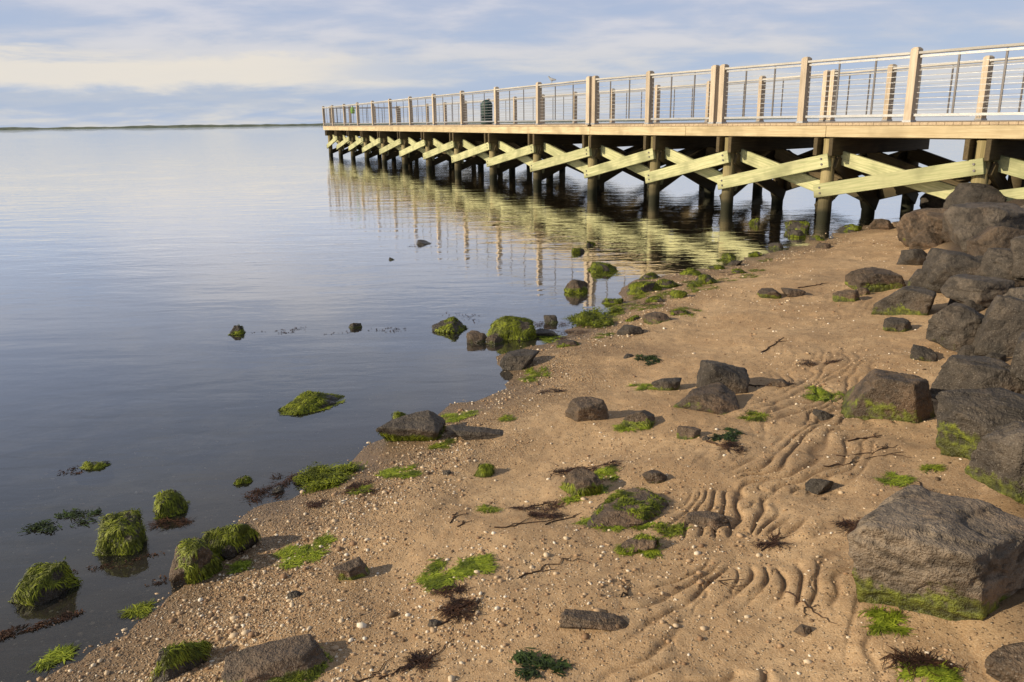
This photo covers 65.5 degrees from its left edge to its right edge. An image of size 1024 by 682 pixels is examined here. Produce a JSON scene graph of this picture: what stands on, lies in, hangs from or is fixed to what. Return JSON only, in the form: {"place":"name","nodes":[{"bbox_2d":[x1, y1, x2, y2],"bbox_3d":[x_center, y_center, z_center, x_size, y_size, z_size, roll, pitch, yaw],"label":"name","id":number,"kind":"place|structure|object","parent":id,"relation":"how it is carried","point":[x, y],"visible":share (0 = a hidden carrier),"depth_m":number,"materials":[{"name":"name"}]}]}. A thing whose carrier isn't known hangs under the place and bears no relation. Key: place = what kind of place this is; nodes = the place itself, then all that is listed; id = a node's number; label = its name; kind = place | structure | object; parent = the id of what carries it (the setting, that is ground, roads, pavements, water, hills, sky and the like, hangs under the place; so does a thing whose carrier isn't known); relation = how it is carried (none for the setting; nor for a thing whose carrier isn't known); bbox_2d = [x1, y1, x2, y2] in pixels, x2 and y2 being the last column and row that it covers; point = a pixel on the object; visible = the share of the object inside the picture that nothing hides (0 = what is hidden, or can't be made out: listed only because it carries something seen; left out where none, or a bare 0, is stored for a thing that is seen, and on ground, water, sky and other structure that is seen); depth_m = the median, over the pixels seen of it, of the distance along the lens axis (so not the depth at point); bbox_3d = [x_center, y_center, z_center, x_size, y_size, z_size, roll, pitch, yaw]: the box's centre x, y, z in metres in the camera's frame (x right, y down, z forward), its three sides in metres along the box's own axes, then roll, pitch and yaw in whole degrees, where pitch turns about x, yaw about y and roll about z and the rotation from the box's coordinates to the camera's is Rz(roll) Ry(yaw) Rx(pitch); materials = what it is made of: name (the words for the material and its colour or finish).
{"place":"outdoors","nodes":[
{"label":"outdoors","id":0,"kind":"place"},
{"bbox_2d":[0,116,949,129],"bbox_3d":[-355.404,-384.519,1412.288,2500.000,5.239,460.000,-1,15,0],"label":"shore","id":1,"kind":"structure","parent":0,"point":[31,128],"depth_m":1365.04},
{"bbox_2d":[0,199,1023,681],"bbox_3d":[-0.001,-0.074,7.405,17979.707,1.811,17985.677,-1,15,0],"label":"ground","id":2,"kind":"structure","parent":0,"point":[58,417],"depth_m":4.08,"materials":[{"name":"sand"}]},
{"bbox_2d":[8,556,82,610],"bbox_3d":[-1.986,1.056,3.381,0.227,0.254,0.237,2,16,11],"label":"rock","id":3,"kind":"object","parent":2,"relation":"on","point":[41,586],"visible":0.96,"depth_m":3.33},
{"bbox_2d":[74,461,114,484],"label":"rock","id":4,"kind":"object","parent":2,"relation":"on","point":[101,472],"visible":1,"depth_m":4.60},
{"bbox_2d":[92,507,146,562],"bbox_3d":[-1.836,0.950,3.732,0.232,0.301,0.186,-1,15,0],"label":"rock","id":5,"kind":"object","parent":2,"relation":"on","point":[122,535],"visible":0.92,"depth_m":3.67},
{"bbox_2d":[153,489,190,523],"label":"rock","id":6,"kind":"object","parent":2,"relation":"on","point":[170,504],"visible":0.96,"depth_m":4.04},
{"bbox_2d":[146,639,213,681],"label":"rock","id":7,"kind":"object","parent":2,"relation":"on","point":[173,660],"visible":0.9,"depth_m":2.80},
{"bbox_2d":[169,537,222,586],"bbox_3d":[-1.370,0.994,3.487,0.220,0.268,0.214,-1,15,0],"label":"rock","id":8,"kind":"object","parent":2,"relation":"on","point":[195,560],"visible":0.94,"depth_m":3.43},
{"bbox_2d":[201,522,260,560],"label":"rock","id":9,"kind":"object","parent":2,"relation":"on","point":[229,542],"visible":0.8,"depth_m":3.62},
{"bbox_2d":[224,559,254,574],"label":"algae clump","id":10,"kind":"object","parent":2,"relation":"on","point":[239,566],"visible":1,"depth_m":3.53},
{"bbox_2d":[233,475,252,488],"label":"rock","id":11,"kind":"object","parent":2,"relation":"on","point":[242,481],"visible":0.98,"depth_m":4.38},
{"bbox_2d":[221,634,333,681],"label":"rock","id":12,"kind":"object","parent":2,"relation":"on","point":[299,658],"visible":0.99,"depth_m":2.68,"materials":[{"name":"stone"}]},
{"bbox_2d":[269,530,336,570],"bbox_3d":[-0.932,0.952,3.596,0.314,0.044,0.263,-8,17,-23],"label":"algae clump","id":13,"kind":"object","parent":2,"relation":"on","point":[298,559],"visible":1,"depth_m":3.59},
{"bbox_2d":[276,390,350,421],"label":"rock","id":14,"kind":"object","parent":2,"relation":"on","point":[307,404],"visible":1,"depth_m":5.52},
{"bbox_2d":[292,461,367,493],"bbox_3d":[-1.005,0.739,4.415,0.423,0.057,0.385,-4,16,-11],"label":"algae clump","id":15,"kind":"object","parent":2,"relation":"on","point":[322,475],"visible":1,"depth_m":4.40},
{"bbox_2d":[332,556,369,580],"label":"rock","id":16,"kind":"object","parent":2,"relation":"on","point":[355,568],"visible":0.94,"depth_m":3.29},
{"bbox_2d":[347,323,364,338],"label":"rock","id":17,"kind":"object","parent":2,"relation":"on","point":[356,335],"visible":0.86,"depth_m":7.68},
{"bbox_2d":[338,478,380,495],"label":"seaweed clump","id":18,"kind":"object","parent":2,"relation":"on","point":[354,486],"visible":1,"depth_m":4.23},
{"bbox_2d":[375,463,422,478],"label":"algae clump","id":19,"kind":"object","parent":2,"relation":"on","point":[385,473],"visible":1,"depth_m":4.35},
{"bbox_2d":[376,410,445,441],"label":"rock","id":20,"kind":"object","parent":2,"relation":"on","point":[426,425],"visible":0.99,"depth_m":4.84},
{"bbox_2d":[396,648,441,674],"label":"seaweed clump","id":21,"kind":"object","parent":2,"relation":"on","point":[414,658],"visible":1,"depth_m":2.71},
{"bbox_2d":[409,557,466,593],"bbox_3d":[-0.297,0.947,3.216,0.249,0.058,0.309,-1,15,0],"label":"algae clump","id":22,"kind":"object","parent":2,"relation":"on","point":[434,580],"visible":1,"depth_m":3.20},
{"bbox_2d":[432,316,466,337],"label":"rock","id":23,"kind":"object","parent":2,"relation":"on","point":[453,327],"visible":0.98,"depth_m":7.52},
{"bbox_2d":[429,581,472,597],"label":"seaweed clump","id":24,"kind":"object","parent":2,"relation":"on","point":[446,590],"visible":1,"depth_m":3.07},
{"bbox_2d":[434,595,485,625],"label":"seaweed clump","id":25,"kind":"object","parent":2,"relation":"on","point":[449,609],"visible":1,"depth_m":2.95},
{"bbox_2d":[441,409,482,421],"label":"algae clump","id":26,"kind":"object","parent":2,"relation":"on","point":[450,418],"visible":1,"depth_m":5.25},
{"bbox_2d":[445,552,500,580],"bbox_3d":[-0.158,0.923,3.235,0.228,0.035,0.245,-1,15,0],"label":"algae clump","id":27,"kind":"object","parent":2,"relation":"on","point":[483,563],"visible":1,"depth_m":3.24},
{"bbox_2d":[448,425,503,439],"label":"rock","id":28,"kind":"object","parent":2,"relation":"on","point":[470,432],"visible":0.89,"depth_m":4.77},
{"bbox_2d":[466,330,486,346],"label":"rock","id":29,"kind":"object","parent":2,"relation":"on","point":[476,338],"visible":0.98,"depth_m":7.10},
{"bbox_2d":[473,462,495,477],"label":"rock","id":30,"kind":"object","parent":2,"relation":"on","point":[485,470],"visible":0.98,"depth_m":4.27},
{"bbox_2d":[486,334,504,346],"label":"rock","id":31,"kind":"object","parent":2,"relation":"on","point":[493,340],"visible":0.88,"depth_m":7.06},
{"bbox_2d":[486,315,536,342],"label":"rock","id":32,"kind":"object","parent":2,"relation":"on","point":[512,329],"visible":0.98,"depth_m":7.19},
{"bbox_2d":[500,349,539,370],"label":"rock","id":33,"kind":"object","parent":2,"relation":"on","point":[519,359],"visible":0.99,"depth_m":6.31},
{"bbox_2d":[517,365,551,382],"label":"algae clump","id":34,"kind":"object","parent":2,"relation":"on","point":[530,377],"visible":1,"depth_m":6.11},
{"bbox_2d":[507,499,569,520],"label":"seaweed clump","id":35,"kind":"object","parent":2,"relation":"on","point":[540,515],"visible":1,"depth_m":3.74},
{"bbox_2d":[507,647,574,681],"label":"seaweed clump","id":36,"kind":"object","parent":2,"relation":"on","point":[526,659],"visible":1,"depth_m":2.61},
{"bbox_2d":[563,279,588,292],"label":"rock","id":37,"kind":"object","parent":2,"relation":"on","point":[576,286],"visible":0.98,"depth_m":9.10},
{"bbox_2d":[558,468,603,496],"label":"rock","id":38,"kind":"object","parent":2,"relation":"on","point":[579,482],"visible":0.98,"depth_m":3.86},
{"bbox_2d":[557,483,613,505],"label":"algae clump","id":39,"kind":"object","parent":2,"relation":"on","point":[573,499],"visible":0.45,"depth_m":3.83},
{"bbox_2d":[575,310,597,323],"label":"rock","id":40,"kind":"object","parent":2,"relation":"on","point":[585,315],"visible":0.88,"depth_m":7.76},
{"bbox_2d":[565,396,608,421],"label":"rock","id":41,"kind":"object","parent":2,"relation":"on","point":[586,408],"visible":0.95,"depth_m":4.83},
{"bbox_2d":[548,460,628,477],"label":"seaweed clump","id":42,"kind":"object","parent":2,"relation":"on","point":[567,469],"visible":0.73,"depth_m":4.17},
{"bbox_2d":[559,609,628,630],"bbox_3d":[0.304,0.987,2.798,0.278,0.056,0.096,2,16,9],"label":"driftwood","id":43,"kind":"object","parent":2,"relation":"on","point":[578,619],"visible":0.98,"depth_m":2.78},
{"bbox_2d":[587,262,617,273],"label":"rock","id":44,"kind":"object","parent":2,"relation":"on","point":[600,267],"visible":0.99,"depth_m":10.30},
{"bbox_2d":[594,465,620,481],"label":"algae clump","id":45,"kind":"object","parent":2,"relation":"on","point":[607,470],"visible":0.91,"depth_m":4.05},
{"bbox_2d":[570,516,660,532],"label":"algae clump","id":46,"kind":"object","parent":2,"relation":"on","point":[584,521],"visible":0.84,"depth_m":3.48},
{"bbox_2d":[585,487,669,527],"bbox_3d":[0.521,0.764,3.643,0.443,0.100,0.344,-1,15,0],"label":"rock","id":47,"kind":"object","parent":2,"relation":"on","point":[632,507],"visible":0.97,"depth_m":3.58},
{"bbox_2d":[617,325,643,334],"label":"rock","id":48,"kind":"object","parent":2,"relation":"on","point":[629,330],"visible":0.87,"depth_m":7.05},
{"bbox_2d":[617,410,654,428],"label":"rock","id":49,"kind":"object","parent":2,"relation":"on","point":[641,418],"visible":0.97,"depth_m":4.66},
{"bbox_2d":[614,533,660,554],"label":"rock","id":50,"kind":"object","parent":2,"relation":"on","point":[641,543],"visible":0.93,"depth_m":3.28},
{"bbox_2d":[612,536,664,559],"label":"algae clump","id":51,"kind":"object","parent":2,"relation":"on","point":[651,553],"visible":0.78,"depth_m":3.25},
{"bbox_2d":[633,354,662,365],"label":"seaweed clump","id":52,"kind":"object","parent":2,"relation":"on","point":[647,357],"visible":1,"depth_m":6.13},
{"bbox_2d":[642,470,666,483],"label":"rock","id":53,"kind":"object","parent":2,"relation":"on","point":[653,476],"visible":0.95,"depth_m":3.91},
{"bbox_2d":[642,311,671,324],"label":"rock","id":54,"kind":"object","parent":2,"relation":"on","point":[655,317],"visible":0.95,"depth_m":7.39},
{"bbox_2d":[651,377,681,390],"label":"rock","id":55,"kind":"object","parent":2,"relation":"on","point":[666,384],"visible":0.91,"depth_m":5.38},
{"bbox_2d":[650,520,691,538],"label":"algae clump","id":56,"kind":"object","parent":2,"relation":"on","point":[672,530],"visible":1,"depth_m":3.42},
{"bbox_2d":[676,426,700,439],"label":"rock","id":57,"kind":"object","parent":2,"relation":"on","point":[686,432],"visible":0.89,"depth_m":4.41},
{"bbox_2d":[673,382,739,414],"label":"rock","id":58,"kind":"object","parent":2,"relation":"on","point":[717,398],"visible":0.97,"depth_m":4.85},
{"bbox_2d":[695,274,718,284],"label":"rock","id":59,"kind":"object","parent":2,"relation":"on","point":[703,279],"visible":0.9,"depth_m":9.04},
{"bbox_2d":[685,511,731,531],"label":"rock","id":60,"kind":"object","parent":2,"relation":"on","point":[715,521],"visible":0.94,"depth_m":3.46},
{"bbox_2d":[696,360,749,393],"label":"rock","id":61,"kind":"object","parent":2,"relation":"on","point":[735,379],"visible":0.69,"depth_m":5.16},
{"bbox_2d":[709,427,746,441],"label":"seaweed clump","id":62,"kind":"object","parent":2,"relation":"on","point":[731,435],"visible":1,"depth_m":4.35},
{"bbox_2d":[735,409,770,422],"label":"algae clump","id":63,"kind":"object","parent":2,"relation":"on","point":[756,418],"visible":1,"depth_m":4.64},
{"bbox_2d":[757,288,781,298],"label":"rock","id":64,"kind":"object","parent":2,"relation":"on","point":[772,293],"visible":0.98,"depth_m":7.93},
{"bbox_2d":[751,531,796,550],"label":"seaweed clump","id":65,"kind":"object","parent":2,"relation":"on","point":[774,542],"visible":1,"depth_m":3.25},
{"bbox_2d":[781,288,805,296],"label":"rock","id":66,"kind":"object","parent":2,"relation":"on","point":[789,292],"visible":0.97,"depth_m":7.90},
{"bbox_2d":[784,221,809,231],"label":"rock","id":67,"kind":"object","parent":2,"relation":"on","point":[803,226],"visible":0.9,"depth_m":13.86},
{"bbox_2d":[805,478,833,494],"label":"rock","id":68,"kind":"object","parent":2,"relation":"on","point":[817,486],"visible":0.99,"depth_m":3.68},
{"bbox_2d":[802,385,844,402],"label":"algae clump","id":69,"kind":"object","parent":2,"relation":"on","point":[819,392],"visible":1,"depth_m":4.97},
{"bbox_2d":[832,289,859,301],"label":"rock","id":70,"kind":"object","parent":2,"relation":"on","point":[846,295],"visible":0.86,"depth_m":7.42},
{"bbox_2d":[829,517,862,535],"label":"seaweed clump","id":71,"kind":"object","parent":2,"relation":"on","point":[852,524],"visible":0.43,"depth_m":3.25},
{"bbox_2d":[845,267,905,292],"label":"boulder","id":72,"kind":"object","parent":2,"relation":"on","point":[873,279],"visible":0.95,"depth_m":7.72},
{"bbox_2d":[869,219,893,229],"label":"rock","id":73,"kind":"object","parent":2,"relation":"on","point":[885,224],"visible":0.95,"depth_m":13.46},
{"bbox_2d":[857,604,912,638],"bbox_3d":[1.213,0.909,2.586,0.173,0.036,0.196,-1,15,0],"label":"algae clump","id":74,"kind":"object","parent":2,"relation":"on","point":[885,621],"visible":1,"depth_m":2.58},
{"bbox_2d":[841,369,935,423],"bbox_3d":[2.100,0.316,4.508,0.255,0.303,0.525,-15,21,-41],"label":"boulder","id":75,"kind":"object","parent":2,"relation":"on","point":[885,394],"visible":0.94,"depth_m":4.38,"materials":[{"name":"stone"}]},
{"bbox_2d":[873,471,917,487],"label":"algae clump","id":76,"kind":"object","parent":2,"relation":"on","point":[903,480],"visible":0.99,"depth_m":3.64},
{"bbox_2d":[883,317,911,331],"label":"boulder","id":77,"kind":"object","parent":2,"relation":"on","point":[895,324],"visible":0.95,"depth_m":6.14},
{"bbox_2d":[871,286,936,315],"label":"boulder","id":78,"kind":"object","parent":2,"relation":"on","point":[909,300],"visible":0.88,"depth_m":6.62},
{"bbox_2d":[897,249,926,264],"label":"boulder","id":79,"kind":"object","parent":2,"relation":"on","point":[913,257],"visible":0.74,"depth_m":9.18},
{"bbox_2d":[906,269,926,286],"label":"boulder","id":80,"kind":"object","parent":2,"relation":"on","point":[917,278],"visible":0.48,"depth_m":7.42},
{"bbox_2d":[895,208,947,246],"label":"boulder","id":81,"kind":"object","parent":2,"relation":"on","point":[911,225],"visible":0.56,"depth_m":10.54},
{"bbox_2d":[879,643,968,677],"bbox_3d":[1.220,0.959,2.372,0.227,0.049,0.163,11,20,38],"label":"seaweed clump","id":82,"kind":"object","parent":2,"relation":"on","point":[901,658],"visible":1,"depth_m":2.38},
{"bbox_2d":[910,344,937,361],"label":"boulder","id":83,"kind":"object","parent":2,"relation":"on","point":[921,353],"visible":0.8,"depth_m":5.37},
{"bbox_2d":[909,231,943,249],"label":"boulder","id":84,"kind":"object","parent":2,"relation":"on","point":[923,240],"visible":0.75,"depth_m":10.11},
{"bbox_2d":[892,658,964,681],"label":"algae clump","id":85,"kind":"object","parent":2,"relation":"on","point":[950,675],"visible":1,"depth_m":2.32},
{"bbox_2d":[919,193,945,208],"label":"boulder","id":86,"kind":"object","parent":2,"relation":"on","point":[928,200],"visible":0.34,"depth_m":15.98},
{"bbox_2d":[847,485,1023,620],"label":"boulder","id":87,"kind":"object","parent":2,"relation":"on","point":[918,549],"visible":0.91,"depth_m":2.54,"materials":[{"name":"stone"}]},
{"bbox_2d":[927,212,950,241],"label":"boulder","id":88,"kind":"object","parent":2,"relation":"on","point":[936,219],"visible":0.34,"depth_m":9.98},
{"bbox_2d":[921,248,980,292],"bbox_3d":[4.080,-0.636,7.334,0.575,0.403,0.434,10,19,35],"label":"boulder","id":89,"kind":"object","parent":2,"relation":"on","point":[940,267],"visible":0.66,"depth_m":7.24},
{"bbox_2d":[926,302,983,352],"bbox_3d":[3.114,-0.081,5.519,0.403,0.357,0.280,11,19,37],"label":"boulder","id":90,"kind":"object","parent":2,"relation":"on","point":[954,326],"visible":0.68,"depth_m":5.46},
{"bbox_2d":[930,355,1023,399],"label":"boulder","id":91,"kind":"object","parent":2,"relation":"on","point":[968,372],"visible":0.59,"depth_m":4.45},
{"bbox_2d":[940,274,1014,307],"bbox_3d":[3.738,-0.367,6.374,0.364,0.283,0.584,-13,20,-38],"label":"boulder","id":92,"kind":"object","parent":2,"relation":"on","point":[984,291],"visible":0.82,"depth_m":6.28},
{"bbox_2d":[936,387,1023,459],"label":"boulder","id":93,"kind":"object","parent":2,"relation":"on","point":[968,420],"visible":0.75,"depth_m":3.76,"materials":[{"name":"stone"}]},
{"bbox_2d":[942,202,1023,252],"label":"boulder","id":94,"kind":"object","parent":2,"relation":"on","point":[962,224],"visible":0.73,"depth_m":8.06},
{"bbox_2d":[943,182,1006,207],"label":"boulder","id":95,"kind":"object","parent":94,"relation":"on","point":[963,193],"visible":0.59,"depth_m":11.68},
{"bbox_2d":[965,421,1023,504],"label":"boulder","id":96,"kind":"object","parent":2,"relation":"on","point":[996,462],"visible":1,"depth_m":3.09,"materials":[{"name":"stone"}]},
{"bbox_2d":[966,226,1023,255],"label":"boulder","id":97,"kind":"object","parent":2,"relation":"on","point":[980,243],"visible":0.5,"depth_m":7.58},
{"bbox_2d":[986,317,1008,330],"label":"boulder","id":98,"kind":"object","parent":2,"relation":"on","point":[992,324],"visible":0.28,"depth_m":5.17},
{"bbox_2d":[972,295,1023,357],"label":"boulder","id":99,"kind":"object","parent":2,"relation":"on","point":[1003,340],"visible":0.82,"depth_m":5.15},
{"bbox_2d":[973,248,1023,280],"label":"boulder","id":100,"kind":"object","parent":2,"relation":"on","point":[997,262],"visible":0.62,"depth_m":6.86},
{"bbox_2d":[984,642,1023,681],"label":"boulder","id":101,"kind":"object","parent":2,"relation":"on","point":[1004,663],"visible":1,"depth_m":2.24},
{"bbox_2d":[1003,287,1023,299],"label":"boulder","id":102,"kind":"object","parent":2,"relation":"on","point":[1017,292],"visible":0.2,"depth_m":5.41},
{"bbox_2d":[1009,235,1023,277],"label":"boulder","id":103,"kind":"object","parent":2,"relation":"on","point":[1016,248],"visible":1,"depth_m":6.68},
{"bbox_2d":[1010,332,1023,380],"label":"boulder","id":104,"kind":"object","parent":2,"relation":"on","point":[1017,367],"visible":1,"depth_m":4.32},
{"bbox_2d":[0,115,1023,370],"bbox_3d":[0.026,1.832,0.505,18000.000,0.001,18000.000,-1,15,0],"label":"water","id":105,"kind":"structure","parent":0,"point":[136,239],"depth_m":14.16,"materials":[{"name":"liquid"}]},
{"bbox_2d":[0,609,83,640],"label":"seaweed clump","id":106,"kind":"object","parent":105,"relation":"on","point":[8,632],"visible":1,"depth_m":3.15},
{"bbox_2d":[26,642,79,673],"bbox_3d":[-1.687,1.174,2.957,0.154,0.009,0.183,-1,15,0],"label":"algae clump","id":107,"kind":"object","parent":105,"relation":"on","point":[56,655],"visible":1,"depth_m":2.96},
{"bbox_2d":[18,507,101,532],"bbox_3d":[-2.242,0.894,3.991,0.353,0.017,0.279,-1,15,0],"label":"seaweed clump","id":108,"kind":"object","parent":105,"relation":"on","point":[44,523],"visible":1,"depth_m":3.98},
{"bbox_2d":[118,598,158,619],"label":"algae clump","id":109,"kind":"object","parent":105,"relation":"on","point":[141,608],"visible":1,"depth_m":3.23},
{"bbox_2d":[144,516,195,529],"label":"seaweed clump","id":110,"kind":"object","parent":105,"relation":"on","point":[181,522],"visible":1,"depth_m":3.95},
{"bbox_2d":[227,324,247,352],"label":"rock","id":111,"kind":"object","parent":105,"relation":"in","point":[236,345],"visible":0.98,"depth_m":7.52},
{"bbox_2d":[242,483,285,504],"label":"seaweed clump","id":112,"kind":"object","parent":105,"relation":"on","point":[261,490],"visible":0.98,"depth_m":4.24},
{"bbox_2d":[567,305,626,327],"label":"algae clump","id":113,"kind":"object","parent":105,"relation":"on","point":[600,317],"visible":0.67,"depth_m":7.83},
{"bbox_2d":[626,281,662,294],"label":"rock","id":114,"kind":"object","parent":105,"relation":"in","point":[636,287],"visible":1,"depth_m":8.86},
{"bbox_2d":[322,43,1023,221],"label":"pier","id":115,"kind":"structure","parent":105,"relation":"in","point":[829,167],"depth_m":17.24,"materials":[{"name":"brown wood"}]},
{"bbox_2d":[481,100,492,123],"bbox_3d":[-0.996,-9.038,31.425,0.476,0.937,0.476,-1,15,0],"label":"trash can","id":116,"kind":"object","parent":115,"relation":"on","point":[488,114],"visible":0.94,"depth_m":31.26,"materials":[{"name":"green paint"}]},
{"bbox_2d":[0,0,1023,127],"label":"sky","id":117,"kind":"structure","parent":0,"point":[64,63],"materials":[{"name":"blue"}]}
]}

